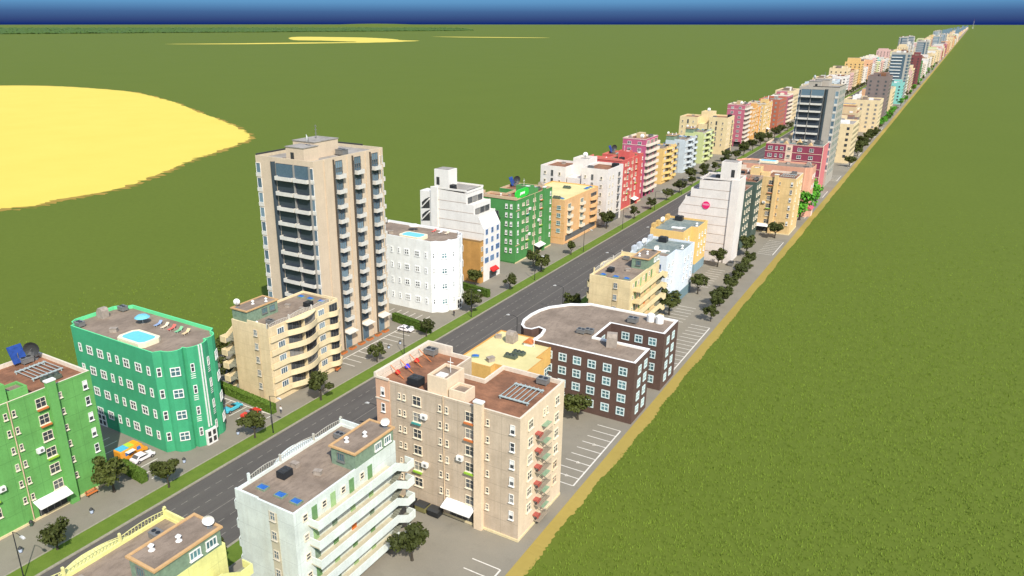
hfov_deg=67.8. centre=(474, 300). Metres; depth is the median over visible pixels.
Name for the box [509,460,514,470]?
window
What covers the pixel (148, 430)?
window
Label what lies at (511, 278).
street tree
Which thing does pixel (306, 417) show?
kerb
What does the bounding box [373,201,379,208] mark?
window
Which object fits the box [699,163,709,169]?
street tree
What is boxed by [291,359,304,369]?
balcony door
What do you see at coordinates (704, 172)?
street tree
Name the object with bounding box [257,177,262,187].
corner window
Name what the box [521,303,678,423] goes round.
brick block
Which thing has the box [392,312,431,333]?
hedge
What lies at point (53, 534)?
street tree
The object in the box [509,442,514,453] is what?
window
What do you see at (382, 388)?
window
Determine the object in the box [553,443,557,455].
window
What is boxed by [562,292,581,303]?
street tree
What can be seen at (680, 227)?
apartment building
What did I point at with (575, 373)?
window
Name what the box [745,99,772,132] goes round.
apartment block
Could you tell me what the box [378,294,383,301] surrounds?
window
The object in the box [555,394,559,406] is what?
window
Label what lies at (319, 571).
flat door
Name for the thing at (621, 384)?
window
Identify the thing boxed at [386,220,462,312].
rounded block
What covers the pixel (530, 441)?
window
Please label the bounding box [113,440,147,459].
food van
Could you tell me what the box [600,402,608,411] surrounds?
window
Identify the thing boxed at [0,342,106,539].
apartment block
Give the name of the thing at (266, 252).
corner window
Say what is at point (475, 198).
window
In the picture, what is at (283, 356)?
window
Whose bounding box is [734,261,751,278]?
street tree
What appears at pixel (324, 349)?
window
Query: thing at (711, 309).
street tree
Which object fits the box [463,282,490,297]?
hedge
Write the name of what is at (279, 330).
window
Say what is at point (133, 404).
window
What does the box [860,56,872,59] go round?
apartment block
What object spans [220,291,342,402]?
balcony block
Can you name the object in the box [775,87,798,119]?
apartment block
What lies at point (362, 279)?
window
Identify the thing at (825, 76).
apartment block
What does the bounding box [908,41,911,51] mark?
apartment block
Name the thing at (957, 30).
distant blocks
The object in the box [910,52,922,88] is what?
apartment block
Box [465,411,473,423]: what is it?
window
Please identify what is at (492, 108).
ground
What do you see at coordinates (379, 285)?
window
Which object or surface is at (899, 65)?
tower block
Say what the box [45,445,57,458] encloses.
window
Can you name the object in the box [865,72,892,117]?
apartment block
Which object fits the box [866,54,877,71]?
apartment block
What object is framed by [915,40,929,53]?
tower block
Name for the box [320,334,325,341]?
window
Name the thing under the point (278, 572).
window
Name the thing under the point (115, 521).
verge
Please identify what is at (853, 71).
apartment block
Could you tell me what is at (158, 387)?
rounded block
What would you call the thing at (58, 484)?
window
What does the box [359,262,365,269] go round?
window
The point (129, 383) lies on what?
window
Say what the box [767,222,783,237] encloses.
street tree
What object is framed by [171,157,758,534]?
road markings
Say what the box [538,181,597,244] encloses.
apartment block
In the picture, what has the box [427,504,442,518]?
dumpster
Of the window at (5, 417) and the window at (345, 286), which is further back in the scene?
the window at (345, 286)
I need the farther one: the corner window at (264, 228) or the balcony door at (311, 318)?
the corner window at (264, 228)
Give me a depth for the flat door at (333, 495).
102.30 m
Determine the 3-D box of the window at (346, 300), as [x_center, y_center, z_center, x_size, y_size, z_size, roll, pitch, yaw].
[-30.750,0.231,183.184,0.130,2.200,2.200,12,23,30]
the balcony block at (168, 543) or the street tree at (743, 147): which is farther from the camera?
the street tree at (743, 147)
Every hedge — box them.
[122,458,147,483]
[220,380,276,413]
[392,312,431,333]
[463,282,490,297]
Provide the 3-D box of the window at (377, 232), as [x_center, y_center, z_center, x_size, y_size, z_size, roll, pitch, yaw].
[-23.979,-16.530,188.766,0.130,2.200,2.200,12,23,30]
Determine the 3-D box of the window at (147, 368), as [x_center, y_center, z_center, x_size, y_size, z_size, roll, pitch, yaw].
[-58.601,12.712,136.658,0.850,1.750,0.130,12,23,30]
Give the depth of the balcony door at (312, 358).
167.61 m
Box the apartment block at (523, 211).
[483,176,551,263]
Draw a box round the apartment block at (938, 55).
[935,50,940,62]
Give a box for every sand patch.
[0,86,249,208]
[223,37,410,43]
[483,37,533,37]
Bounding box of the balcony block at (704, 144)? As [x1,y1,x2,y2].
[683,125,714,163]
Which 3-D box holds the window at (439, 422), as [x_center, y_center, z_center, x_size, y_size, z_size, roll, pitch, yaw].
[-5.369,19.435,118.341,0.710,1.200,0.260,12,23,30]
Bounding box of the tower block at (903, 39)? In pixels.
[898,36,908,45]
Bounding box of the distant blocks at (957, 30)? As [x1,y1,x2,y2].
[942,26,967,36]
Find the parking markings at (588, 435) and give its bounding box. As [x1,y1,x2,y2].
[104,129,881,575]
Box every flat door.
[311,504,317,519]
[313,528,319,538]
[315,548,320,558]
[317,567,322,575]
[330,491,335,507]
[332,518,337,525]
[349,477,354,492]
[367,464,372,479]
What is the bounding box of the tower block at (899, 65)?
[888,49,911,97]
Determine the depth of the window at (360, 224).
182.41 m
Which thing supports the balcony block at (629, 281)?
on the pavement
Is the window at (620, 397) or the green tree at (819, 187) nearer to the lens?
the window at (620, 397)
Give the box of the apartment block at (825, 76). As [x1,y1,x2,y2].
[812,75,831,79]
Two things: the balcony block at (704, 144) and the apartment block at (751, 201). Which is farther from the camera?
the balcony block at (704, 144)
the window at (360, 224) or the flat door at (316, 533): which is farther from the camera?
the window at (360, 224)
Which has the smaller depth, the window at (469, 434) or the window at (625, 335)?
the window at (469, 434)
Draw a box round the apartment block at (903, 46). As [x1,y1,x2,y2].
[897,44,907,50]
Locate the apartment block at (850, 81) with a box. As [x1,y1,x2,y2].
[848,72,853,90]
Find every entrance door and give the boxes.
[205,426,217,445]
[456,297,461,309]
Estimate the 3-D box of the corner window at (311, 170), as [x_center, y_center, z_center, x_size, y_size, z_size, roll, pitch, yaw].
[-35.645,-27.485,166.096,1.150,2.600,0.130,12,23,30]
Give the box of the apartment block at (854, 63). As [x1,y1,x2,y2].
[845,57,863,83]
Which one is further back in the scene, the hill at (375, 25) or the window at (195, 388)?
the hill at (375, 25)
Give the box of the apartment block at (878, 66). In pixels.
[875,60,880,71]
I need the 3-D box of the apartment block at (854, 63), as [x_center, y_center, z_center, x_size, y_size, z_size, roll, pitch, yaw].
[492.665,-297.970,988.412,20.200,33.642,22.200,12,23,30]
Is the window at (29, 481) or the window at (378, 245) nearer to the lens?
the window at (29, 481)
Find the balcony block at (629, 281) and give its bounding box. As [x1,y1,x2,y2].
[586,245,667,315]
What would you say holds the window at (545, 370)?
in the block at (499, 349)
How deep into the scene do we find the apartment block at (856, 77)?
964.87 m
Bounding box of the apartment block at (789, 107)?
[772,91,793,124]
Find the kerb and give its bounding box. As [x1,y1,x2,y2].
[4,87,864,575]
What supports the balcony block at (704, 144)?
on the pavement
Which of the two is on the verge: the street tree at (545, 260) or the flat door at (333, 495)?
the street tree at (545, 260)
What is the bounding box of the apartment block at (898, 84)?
[891,79,904,103]
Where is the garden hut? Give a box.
[806,205,813,216]
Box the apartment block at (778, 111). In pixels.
[759,95,786,128]
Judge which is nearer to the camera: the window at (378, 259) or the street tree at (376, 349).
the street tree at (376, 349)
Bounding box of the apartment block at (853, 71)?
[850,70,855,87]
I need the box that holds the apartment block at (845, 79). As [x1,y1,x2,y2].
[827,74,849,89]
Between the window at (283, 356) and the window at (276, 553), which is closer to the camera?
the window at (276, 553)
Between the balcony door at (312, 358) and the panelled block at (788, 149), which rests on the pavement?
the panelled block at (788, 149)
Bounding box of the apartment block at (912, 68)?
[910,65,914,89]
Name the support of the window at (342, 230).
in the tower block at (323, 207)
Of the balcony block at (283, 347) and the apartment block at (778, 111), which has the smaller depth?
the balcony block at (283, 347)
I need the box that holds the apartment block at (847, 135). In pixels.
[834,115,858,162]
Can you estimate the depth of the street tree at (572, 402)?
150.51 m
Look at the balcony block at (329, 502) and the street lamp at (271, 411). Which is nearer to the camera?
the balcony block at (329, 502)
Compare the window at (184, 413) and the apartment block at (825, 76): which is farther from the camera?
the apartment block at (825, 76)
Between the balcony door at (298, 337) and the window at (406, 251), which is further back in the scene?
the window at (406, 251)
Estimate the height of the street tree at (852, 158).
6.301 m
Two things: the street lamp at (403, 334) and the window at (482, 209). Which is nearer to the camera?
the street lamp at (403, 334)
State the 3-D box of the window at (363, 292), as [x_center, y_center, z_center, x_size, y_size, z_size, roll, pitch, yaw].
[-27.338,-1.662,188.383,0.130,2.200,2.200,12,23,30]
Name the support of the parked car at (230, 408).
on the pavement
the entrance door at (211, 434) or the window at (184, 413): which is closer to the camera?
the window at (184, 413)
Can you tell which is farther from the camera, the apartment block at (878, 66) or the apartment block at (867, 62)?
the apartment block at (878, 66)
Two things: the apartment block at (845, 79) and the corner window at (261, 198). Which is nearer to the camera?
the corner window at (261, 198)
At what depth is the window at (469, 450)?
116.77 m
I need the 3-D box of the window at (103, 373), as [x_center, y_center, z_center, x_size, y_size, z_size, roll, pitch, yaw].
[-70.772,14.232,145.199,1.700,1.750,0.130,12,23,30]
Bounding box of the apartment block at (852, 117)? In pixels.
[842,114,859,119]
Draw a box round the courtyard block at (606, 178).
[540,152,622,225]
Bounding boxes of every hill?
[292,24,457,26]
[768,25,875,28]
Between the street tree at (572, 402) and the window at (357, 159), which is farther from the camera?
the window at (357, 159)
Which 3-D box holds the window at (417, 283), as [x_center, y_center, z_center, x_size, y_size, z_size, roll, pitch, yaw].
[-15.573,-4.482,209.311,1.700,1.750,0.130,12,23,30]
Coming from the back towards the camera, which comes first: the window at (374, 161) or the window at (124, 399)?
the window at (374, 161)
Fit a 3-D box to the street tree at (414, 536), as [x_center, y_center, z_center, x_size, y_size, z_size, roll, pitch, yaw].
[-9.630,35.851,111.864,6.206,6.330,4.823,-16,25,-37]
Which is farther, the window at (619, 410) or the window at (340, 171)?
the window at (340, 171)
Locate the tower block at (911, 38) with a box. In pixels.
[907,35,914,50]
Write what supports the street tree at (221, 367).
on the pavement
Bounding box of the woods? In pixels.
[0,27,472,33]
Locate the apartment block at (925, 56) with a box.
[921,54,928,71]
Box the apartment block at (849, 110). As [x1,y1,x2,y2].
[842,105,861,139]
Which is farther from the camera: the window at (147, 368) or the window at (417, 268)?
the window at (417, 268)
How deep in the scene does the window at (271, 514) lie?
98.16 m
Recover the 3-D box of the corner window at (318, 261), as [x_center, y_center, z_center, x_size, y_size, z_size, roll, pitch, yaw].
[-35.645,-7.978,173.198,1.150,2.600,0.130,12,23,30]
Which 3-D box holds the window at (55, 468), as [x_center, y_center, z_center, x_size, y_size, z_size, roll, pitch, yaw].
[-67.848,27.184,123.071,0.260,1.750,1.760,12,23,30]
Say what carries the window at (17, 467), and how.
in the apartment block at (51, 444)
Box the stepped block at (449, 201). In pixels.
[420,167,499,282]
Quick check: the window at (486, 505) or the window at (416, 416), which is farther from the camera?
the window at (416, 416)
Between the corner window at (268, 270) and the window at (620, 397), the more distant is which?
the corner window at (268, 270)
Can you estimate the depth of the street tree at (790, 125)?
563.51 m
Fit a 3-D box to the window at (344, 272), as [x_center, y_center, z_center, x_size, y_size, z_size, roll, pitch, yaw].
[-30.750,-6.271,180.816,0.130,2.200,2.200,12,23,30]
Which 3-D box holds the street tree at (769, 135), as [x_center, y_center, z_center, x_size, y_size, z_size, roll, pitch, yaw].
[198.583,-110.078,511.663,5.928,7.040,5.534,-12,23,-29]
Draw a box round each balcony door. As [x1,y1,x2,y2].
[287,320,301,329]
[289,333,302,343]
[290,346,303,356]
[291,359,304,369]
[292,372,305,381]
[304,312,314,325]
[306,325,315,338]
[307,338,316,351]
[308,351,317,364]
[309,363,318,376]
[329,302,336,311]
[330,315,337,324]
[330,328,338,336]
[331,341,339,348]
[332,353,340,360]
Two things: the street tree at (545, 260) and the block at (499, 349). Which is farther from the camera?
the street tree at (545, 260)
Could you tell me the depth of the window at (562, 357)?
155.11 m
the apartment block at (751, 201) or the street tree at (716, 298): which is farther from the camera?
the apartment block at (751, 201)
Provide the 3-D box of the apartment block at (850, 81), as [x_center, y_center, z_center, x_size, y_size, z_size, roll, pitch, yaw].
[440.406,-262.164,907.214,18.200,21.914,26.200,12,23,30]
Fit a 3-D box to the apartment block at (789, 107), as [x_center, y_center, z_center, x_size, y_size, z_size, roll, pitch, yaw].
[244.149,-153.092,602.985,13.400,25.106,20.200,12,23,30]
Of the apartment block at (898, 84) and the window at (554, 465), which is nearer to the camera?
the window at (554, 465)
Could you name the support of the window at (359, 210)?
in the tower block at (323, 207)
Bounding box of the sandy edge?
[505,30,967,575]
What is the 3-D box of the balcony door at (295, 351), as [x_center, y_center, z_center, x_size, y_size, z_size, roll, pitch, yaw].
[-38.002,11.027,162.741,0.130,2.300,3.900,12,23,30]
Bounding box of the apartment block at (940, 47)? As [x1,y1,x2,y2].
[931,46,942,59]
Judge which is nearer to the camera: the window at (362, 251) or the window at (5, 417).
the window at (5, 417)
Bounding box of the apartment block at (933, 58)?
[931,52,935,67]
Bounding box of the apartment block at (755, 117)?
[747,103,761,139]
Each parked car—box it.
[129,450,154,463]
[224,402,242,413]
[240,407,261,417]
[397,324,413,332]
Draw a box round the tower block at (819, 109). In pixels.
[792,73,846,185]
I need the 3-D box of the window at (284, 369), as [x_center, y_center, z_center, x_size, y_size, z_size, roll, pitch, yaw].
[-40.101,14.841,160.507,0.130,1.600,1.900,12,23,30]
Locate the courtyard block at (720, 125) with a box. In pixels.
[679,108,734,154]
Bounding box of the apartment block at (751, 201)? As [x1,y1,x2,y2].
[716,171,762,250]
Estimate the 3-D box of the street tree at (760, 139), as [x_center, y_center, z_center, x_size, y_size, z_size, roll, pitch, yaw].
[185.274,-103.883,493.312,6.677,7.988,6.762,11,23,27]
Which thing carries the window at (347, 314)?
in the tower block at (323, 207)
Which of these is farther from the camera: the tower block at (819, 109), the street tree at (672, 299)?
the tower block at (819, 109)
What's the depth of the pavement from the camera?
146.60 m
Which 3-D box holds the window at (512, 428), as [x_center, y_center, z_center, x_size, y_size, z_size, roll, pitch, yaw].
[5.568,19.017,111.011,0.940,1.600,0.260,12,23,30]
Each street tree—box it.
[35,516,69,549]
[90,455,129,492]
[149,458,178,487]
[215,336,233,355]
[217,356,233,382]
[235,410,265,437]
[307,370,333,400]
[367,341,385,361]
[387,521,428,560]
[419,318,435,336]
[461,288,483,311]
[467,269,482,284]
[502,272,516,289]
[526,249,539,265]
[534,253,550,271]
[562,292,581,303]
[564,393,592,419]
[567,240,575,254]
[599,210,615,228]
[630,206,639,217]
[646,197,656,209]
[659,288,681,314]
[662,188,673,200]
[672,180,686,192]
[684,167,696,175]
[688,176,695,182]
[689,274,709,293]
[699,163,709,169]
[699,168,708,174]
[702,303,718,321]
[709,248,727,266]
[709,286,730,305]
[710,292,724,306]
[711,162,720,171]
[720,154,731,160]
[721,149,732,156]
[723,273,738,286]
[725,285,733,295]
[732,150,741,159]
[732,270,744,279]
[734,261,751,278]
[738,143,748,155]
[739,234,755,255]
[741,258,752,266]
[743,250,755,260]
[747,139,757,150]
[753,132,766,142]
[755,134,765,144]
[766,132,772,139]
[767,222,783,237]
[771,126,780,137]
[777,124,786,134]
[785,122,792,130]
[844,155,856,166]
[854,146,862,155]
[855,140,863,153]
[857,135,866,141]
[863,132,874,138]
[867,130,878,139]
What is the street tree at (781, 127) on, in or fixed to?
on the verge
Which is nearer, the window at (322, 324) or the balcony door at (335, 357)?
the window at (322, 324)
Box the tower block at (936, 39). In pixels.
[932,35,941,44]
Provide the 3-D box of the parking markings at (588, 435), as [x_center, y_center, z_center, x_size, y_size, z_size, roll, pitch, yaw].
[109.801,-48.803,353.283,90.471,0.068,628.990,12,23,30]
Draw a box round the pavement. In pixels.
[0,28,968,575]
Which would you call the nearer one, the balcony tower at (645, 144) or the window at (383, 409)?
the window at (383, 409)
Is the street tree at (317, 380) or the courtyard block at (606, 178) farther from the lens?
the courtyard block at (606, 178)
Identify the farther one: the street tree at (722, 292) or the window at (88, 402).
the street tree at (722, 292)
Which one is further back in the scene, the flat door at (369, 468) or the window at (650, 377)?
the window at (650, 377)
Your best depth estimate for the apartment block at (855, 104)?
534.80 m
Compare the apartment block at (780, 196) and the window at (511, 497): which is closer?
the window at (511, 497)
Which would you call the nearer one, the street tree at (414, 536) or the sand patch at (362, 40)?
the street tree at (414, 536)
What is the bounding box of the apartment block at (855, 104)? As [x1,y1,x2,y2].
[843,103,859,109]
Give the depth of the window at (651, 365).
164.51 m
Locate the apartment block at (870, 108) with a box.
[844,94,883,131]
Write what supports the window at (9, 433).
in the apartment block at (51, 444)
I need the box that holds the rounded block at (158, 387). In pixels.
[70,304,225,451]
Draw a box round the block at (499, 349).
[463,330,550,378]
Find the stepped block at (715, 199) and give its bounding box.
[678,160,746,263]
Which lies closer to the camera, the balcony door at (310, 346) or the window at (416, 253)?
the balcony door at (310, 346)
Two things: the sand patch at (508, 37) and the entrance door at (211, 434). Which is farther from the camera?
the sand patch at (508, 37)
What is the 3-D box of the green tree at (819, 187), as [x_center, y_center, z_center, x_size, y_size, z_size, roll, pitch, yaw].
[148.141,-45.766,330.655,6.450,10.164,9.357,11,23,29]
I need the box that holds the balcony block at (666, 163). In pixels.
[654,143,677,183]
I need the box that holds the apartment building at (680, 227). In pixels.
[650,213,707,273]
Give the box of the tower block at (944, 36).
[940,33,946,40]
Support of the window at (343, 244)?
in the tower block at (323, 207)
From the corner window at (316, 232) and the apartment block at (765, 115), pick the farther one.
the apartment block at (765, 115)
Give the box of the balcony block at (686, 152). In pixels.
[663,132,697,172]
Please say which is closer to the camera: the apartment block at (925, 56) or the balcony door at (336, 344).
the balcony door at (336, 344)
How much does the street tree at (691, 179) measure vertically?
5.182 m
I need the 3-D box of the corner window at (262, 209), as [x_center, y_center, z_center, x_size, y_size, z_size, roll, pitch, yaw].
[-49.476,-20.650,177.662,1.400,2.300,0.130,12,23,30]
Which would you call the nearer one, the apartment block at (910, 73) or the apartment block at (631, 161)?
the apartment block at (631, 161)
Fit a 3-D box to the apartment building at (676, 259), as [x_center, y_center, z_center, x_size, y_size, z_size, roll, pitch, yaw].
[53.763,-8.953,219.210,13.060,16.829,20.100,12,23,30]
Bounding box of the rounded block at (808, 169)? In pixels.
[736,158,816,216]
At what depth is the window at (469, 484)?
118.80 m
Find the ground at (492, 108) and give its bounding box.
[0,24,1023,575]
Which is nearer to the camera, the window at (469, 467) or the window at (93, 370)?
the window at (469, 467)
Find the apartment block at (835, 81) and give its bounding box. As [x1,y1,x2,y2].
[832,79,839,83]
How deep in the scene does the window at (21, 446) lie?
117.72 m
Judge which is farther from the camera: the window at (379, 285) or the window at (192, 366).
the window at (379, 285)
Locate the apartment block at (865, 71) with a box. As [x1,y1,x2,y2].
[861,67,867,82]
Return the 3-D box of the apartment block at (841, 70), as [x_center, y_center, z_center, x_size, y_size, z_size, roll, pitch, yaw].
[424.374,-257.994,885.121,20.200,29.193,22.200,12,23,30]
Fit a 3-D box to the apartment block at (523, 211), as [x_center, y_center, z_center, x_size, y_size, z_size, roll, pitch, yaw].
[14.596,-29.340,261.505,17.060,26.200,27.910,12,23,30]
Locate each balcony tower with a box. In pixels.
[622,130,659,197]
[727,100,752,146]
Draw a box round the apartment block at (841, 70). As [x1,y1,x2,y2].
[829,66,850,74]
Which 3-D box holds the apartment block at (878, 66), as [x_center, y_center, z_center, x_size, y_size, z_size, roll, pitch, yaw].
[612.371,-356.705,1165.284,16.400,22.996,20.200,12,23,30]
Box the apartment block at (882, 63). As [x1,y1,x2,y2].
[879,58,884,71]
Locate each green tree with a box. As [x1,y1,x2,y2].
[797,201,802,216]
[798,190,817,219]
[812,178,818,198]
[813,184,823,201]
[897,98,904,105]
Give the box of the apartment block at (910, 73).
[908,68,912,91]
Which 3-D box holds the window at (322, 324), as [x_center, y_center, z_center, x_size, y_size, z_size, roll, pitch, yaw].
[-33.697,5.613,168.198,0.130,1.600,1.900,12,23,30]
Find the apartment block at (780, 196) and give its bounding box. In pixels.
[741,161,803,234]
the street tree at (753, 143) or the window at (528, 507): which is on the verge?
the street tree at (753, 143)
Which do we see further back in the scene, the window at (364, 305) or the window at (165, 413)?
the window at (364, 305)
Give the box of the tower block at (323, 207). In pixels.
[255,125,390,350]
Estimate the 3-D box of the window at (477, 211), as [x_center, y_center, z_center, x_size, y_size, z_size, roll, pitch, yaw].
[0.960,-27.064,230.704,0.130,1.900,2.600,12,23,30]
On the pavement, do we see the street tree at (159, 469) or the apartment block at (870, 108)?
the apartment block at (870, 108)
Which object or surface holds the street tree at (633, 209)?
on the verge
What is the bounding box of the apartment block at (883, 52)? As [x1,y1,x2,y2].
[876,48,890,57]
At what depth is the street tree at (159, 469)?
128.67 m
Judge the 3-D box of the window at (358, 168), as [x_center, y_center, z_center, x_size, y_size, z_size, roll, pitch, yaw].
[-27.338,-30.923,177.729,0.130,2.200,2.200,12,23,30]
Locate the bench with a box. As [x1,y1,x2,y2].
[85,486,97,496]
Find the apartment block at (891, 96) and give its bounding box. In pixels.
[887,86,895,111]
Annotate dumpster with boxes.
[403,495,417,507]
[414,499,430,513]
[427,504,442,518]
[728,260,733,265]
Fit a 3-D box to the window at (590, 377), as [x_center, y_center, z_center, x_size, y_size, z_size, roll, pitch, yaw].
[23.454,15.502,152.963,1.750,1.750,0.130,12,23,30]
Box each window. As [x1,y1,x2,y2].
[3,413,8,421]
[7,430,12,438]
[11,410,17,418]
[11,447,16,455]
[15,426,21,434]
[15,464,20,472]
[19,443,24,451]
[19,480,24,488]
[23,460,28,468]
[23,497,28,504]
[27,477,32,484]
[30,493,35,500]
[35,396,47,409]
[38,412,50,426]
[42,429,54,442]
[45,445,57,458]
[49,461,61,475]
[53,477,64,490]
[82,380,88,390]
[85,396,91,405]
[86,345,92,354]
[88,411,94,421]
[90,366,96,375]
[91,427,97,437]
[94,386,100,395]
[94,443,100,452]
[96,349,103,358]
[97,406,103,415]
[100,370,107,379]
[104,390,110,399]
[108,410,114,420]
[118,376,122,385]
[122,358,129,368]
[122,397,126,406]
[126,379,133,389]
[130,400,136,410]
[133,421,140,430]
[134,362,141,372]
[138,383,145,393]
[141,405,148,414]
[145,425,152,435]
[146,366,150,375]
[150,388,153,397]
[153,409,157,418]
[156,368,161,376]
[156,430,160,439]
[160,389,165,398]
[163,411,168,419]
[166,432,171,440]
[170,367,180,376]
[173,389,183,398]
[176,410,187,419]
[179,431,190,440]
[190,363,194,372]
[193,385,197,393]
[196,406,200,414]
[199,427,203,435]
[255,162,260,172]
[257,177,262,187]
[258,192,263,202]
[260,207,264,216]
[261,221,266,231]
[263,236,267,245]
[264,249,269,259]
[265,263,270,273]
[267,277,271,286]
[269,511,275,522]
[271,530,277,542]
[273,549,279,561]
[275,568,281,575]
[277,326,283,334]
[278,339,285,347]
[279,353,286,360]
[281,366,287,373]
[282,378,288,386]
[302,512,307,522]
[304,532,309,542]
[306,551,311,561]
[310,169,313,180]
[311,184,314,195]
[312,200,315,211]
[313,215,316,226]
[314,230,317,241]
[316,245,318,256]
[317,260,319,270]
[318,274,320,284]
[318,308,323,315]
[319,321,324,328]
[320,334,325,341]
[321,346,326,353]
[321,358,327,366]
[321,498,326,508]
[335,160,342,171]
[335,167,341,174]
[336,182,342,190]
[337,197,343,206]
[338,212,344,222]
[339,226,345,236]
[340,240,346,251]
[341,255,347,265]
[341,485,345,494]
[342,268,347,276]
[342,282,348,290]
[343,296,349,303]
[344,309,350,317]
[354,156,360,167]
[354,163,360,173]
[355,177,361,187]
[355,192,361,199]
[356,206,362,213]
[357,220,363,230]
[358,234,363,244]
[359,248,364,255]
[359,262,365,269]
[360,275,366,285]
[360,471,364,480]
[361,288,366,298]
[361,301,367,309]
[371,152,377,163]
[371,159,377,165]
[372,173,377,183]
[373,187,378,194]
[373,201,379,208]
[374,215,379,224]
[375,229,380,235]
[375,242,380,249]
[376,255,381,264]
[376,268,382,275]
[377,281,382,290]
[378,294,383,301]
[380,387,384,396]
[381,403,385,412]
[404,248,408,254]
[404,263,409,270]
[405,278,409,284]
[405,293,410,299]
[412,395,421,407]
[413,412,421,423]
[413,428,421,440]
[413,444,422,456]
[414,250,419,256]
[414,460,422,472]
[414,476,422,488]
[415,265,419,272]
[415,280,420,287]
[415,296,420,302]
[438,421,441,428]
[441,252,446,258]
[441,268,447,274]
[442,283,447,289]
[442,298,447,304]
[444,440,448,447]
[464,445,473,457]
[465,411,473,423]
[465,428,473,440]
[465,461,473,473]
[465,478,473,490]
[465,494,473,507]
[468,196,472,203]
[473,195,477,201]
[475,207,479,214]
[480,205,484,212]
[484,503,488,510]
[485,204,489,210]
[508,477,513,487]
[508,494,513,504]
[508,510,513,521]
[509,425,515,436]
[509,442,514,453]
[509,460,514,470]
[526,485,532,498]
[526,501,531,514]
[527,435,533,448]
[527,452,532,465]
[527,468,532,482]
[528,418,533,431]
[544,367,547,375]
[552,458,557,470]
[552,473,556,486]
[553,427,558,439]
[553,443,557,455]
[554,411,559,423]
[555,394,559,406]
[558,352,566,361]
[558,365,565,374]
[571,382,579,390]
[572,369,580,378]
[573,356,580,365]
[586,385,593,394]
[587,359,595,368]
[587,372,594,381]
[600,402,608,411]
[601,389,609,398]
[602,376,610,385]
[603,363,611,372]
[615,406,624,415]
[616,393,625,402]
[617,380,626,389]
[618,367,627,376]
[621,332,629,340]
[634,334,642,342]
[648,337,656,345]
[648,375,652,382]
[649,362,654,370]
[650,350,655,358]
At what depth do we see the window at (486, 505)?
118.21 m
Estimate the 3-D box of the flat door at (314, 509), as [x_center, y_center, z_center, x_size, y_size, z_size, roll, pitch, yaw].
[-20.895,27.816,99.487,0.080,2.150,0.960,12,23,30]
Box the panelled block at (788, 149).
[764,138,828,186]
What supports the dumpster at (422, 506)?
on the pavement
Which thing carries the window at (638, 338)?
in the brick block at (614, 363)
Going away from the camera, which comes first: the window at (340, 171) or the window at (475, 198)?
the window at (340, 171)
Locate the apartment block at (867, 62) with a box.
[861,59,871,79]
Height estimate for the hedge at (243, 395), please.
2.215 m
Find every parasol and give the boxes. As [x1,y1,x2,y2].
[134,313,149,323]
[409,223,418,230]
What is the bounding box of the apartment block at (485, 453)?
[374,340,564,541]
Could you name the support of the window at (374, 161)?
in the tower block at (323, 207)
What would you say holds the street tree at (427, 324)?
on the verge
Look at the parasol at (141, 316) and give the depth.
148.34 m
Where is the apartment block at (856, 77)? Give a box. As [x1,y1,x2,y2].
[851,69,858,86]
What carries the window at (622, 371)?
in the brick block at (614, 363)
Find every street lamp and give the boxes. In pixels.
[12,532,25,575]
[269,396,281,432]
[403,325,413,353]
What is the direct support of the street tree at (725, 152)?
on the pavement
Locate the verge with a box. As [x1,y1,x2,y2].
[7,85,866,575]
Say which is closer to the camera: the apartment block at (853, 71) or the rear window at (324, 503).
the rear window at (324, 503)
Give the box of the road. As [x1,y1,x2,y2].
[40,87,865,575]
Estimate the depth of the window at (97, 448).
129.03 m
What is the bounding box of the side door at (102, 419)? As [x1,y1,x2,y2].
[98,412,107,426]
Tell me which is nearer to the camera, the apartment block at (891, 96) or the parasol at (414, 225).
the parasol at (414, 225)
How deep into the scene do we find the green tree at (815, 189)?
320.18 m
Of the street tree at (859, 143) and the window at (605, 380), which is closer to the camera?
the window at (605, 380)
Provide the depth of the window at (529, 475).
116.12 m
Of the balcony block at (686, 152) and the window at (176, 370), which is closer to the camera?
the window at (176, 370)
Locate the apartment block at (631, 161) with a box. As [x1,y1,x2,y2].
[589,145,643,210]
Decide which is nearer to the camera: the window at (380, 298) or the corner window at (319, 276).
the corner window at (319, 276)
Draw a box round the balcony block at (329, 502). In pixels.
[234,416,415,575]
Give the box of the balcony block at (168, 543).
[52,506,253,575]
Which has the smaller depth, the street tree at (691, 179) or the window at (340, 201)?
the window at (340, 201)
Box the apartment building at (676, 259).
[630,234,694,305]
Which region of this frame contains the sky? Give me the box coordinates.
[0,0,1023,24]
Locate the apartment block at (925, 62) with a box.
[922,58,927,75]
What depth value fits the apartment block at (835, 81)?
787.82 m
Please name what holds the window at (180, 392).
in the rounded block at (158, 387)
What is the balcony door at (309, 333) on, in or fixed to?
in the balcony block at (283, 347)
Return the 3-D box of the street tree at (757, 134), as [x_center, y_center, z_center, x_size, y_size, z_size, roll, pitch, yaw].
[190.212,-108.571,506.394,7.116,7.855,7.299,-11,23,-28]
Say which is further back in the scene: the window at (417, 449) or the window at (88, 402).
the window at (88, 402)

